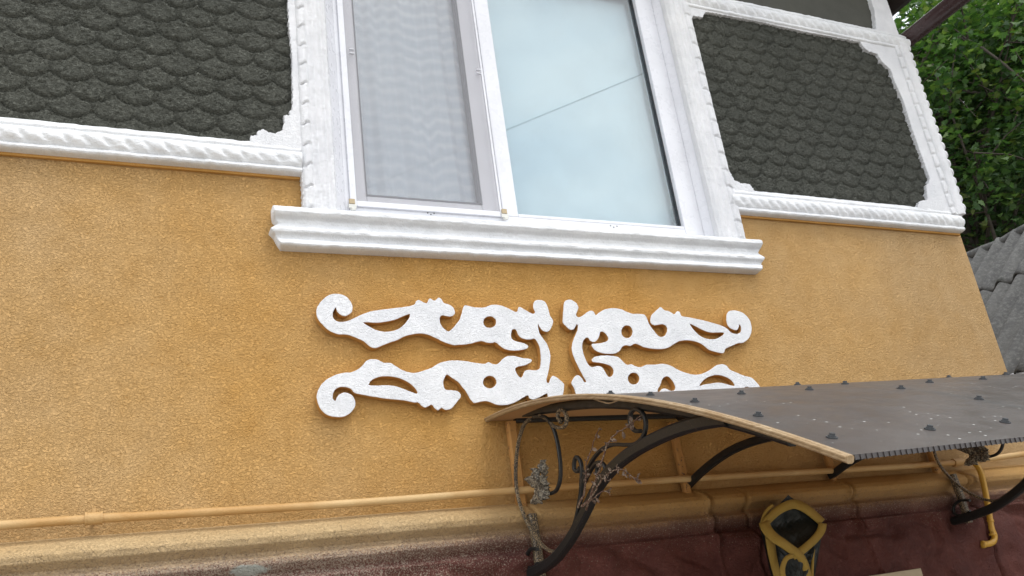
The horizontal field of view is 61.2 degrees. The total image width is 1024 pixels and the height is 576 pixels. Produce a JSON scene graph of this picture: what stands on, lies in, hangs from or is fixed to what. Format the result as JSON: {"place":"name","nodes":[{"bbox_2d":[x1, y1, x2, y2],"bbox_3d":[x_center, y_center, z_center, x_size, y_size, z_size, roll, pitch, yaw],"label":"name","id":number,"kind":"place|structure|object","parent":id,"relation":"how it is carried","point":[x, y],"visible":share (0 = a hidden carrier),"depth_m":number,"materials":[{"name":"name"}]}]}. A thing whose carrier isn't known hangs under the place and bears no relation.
{"place":"outdoors","nodes":[
{"label":"outdoors","id":0,"kind":"place"},
{"bbox_2d":[0,0,1023,575],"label":"house","id":1,"kind":"structure","parent":0,"point":[258,252],"depth_m":3.46,"materials":[{"name":"paint"}]},
{"bbox_2d":[0,451,1023,547],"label":"gas pipe","id":2,"kind":"object","parent":1,"relation":"attached to","point":[94,517],"visible":0.87,"depth_m":3.03,"materials":[{"name":"yellow metal"}]},
{"bbox_2d":[332,0,703,235],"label":"window","id":3,"kind":"structure","parent":1,"relation":"in","point":[551,112],"depth_m":4.11,"materials":[{"name":"white plastic"}]},
{"bbox_2d":[484,372,1023,575],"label":"canopy","id":4,"kind":"object","parent":1,"relation":"attached to","point":[847,424],"visible":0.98,"depth_m":2.38,"materials":[{"name":"metal"}]},
{"bbox_2d":[577,416,641,510],"bbox_3d":[0.272,0.509,2.521,0.049,0.222,0.453,1,-23,-22],"label":"dry vine","id":5,"kind":"object","parent":4,"relation":"attached to","point":[617,469],"visible":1,"depth_m":2.53,"materials":[{"name":"brown plant"}]},
{"bbox_2d":[759,495,826,575],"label":"wall lantern","id":6,"kind":"object","parent":1,"relation":"attached to","point":[792,530],"visible":1,"depth_m":3.40,"materials":[{"name":"yellow metal"}]},
{"bbox_2d":[893,3,998,28],"label":"sky","id":7,"kind":"structure","parent":0,"point":[895,15],"materials":[{"name":"white"}]},
{"label":"ground","id":8,"kind":"structure","parent":0,"visible":0},
{"bbox_2d":[871,568,922,575],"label":"beige board","id":9,"kind":"object","parent":8,"relation":"on","point":[915,572],"visible":1,"depth_m":3.57,"materials":[{"name":"wood"}]},
{"bbox_2d":[892,0,1023,251],"bbox_3d":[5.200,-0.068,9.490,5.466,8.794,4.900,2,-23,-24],"label":"maple tree","id":10,"kind":"object","parent":8,"relation":"on","point":[993,148],"visible":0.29,"depth_m":8.78,"materials":[{"name":"green plant"}]},
{"bbox_2d":[966,224,1023,373],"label":"shed","id":11,"kind":"structure","parent":8,"relation":"on","point":[997,265],"depth_m":6.33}
]}

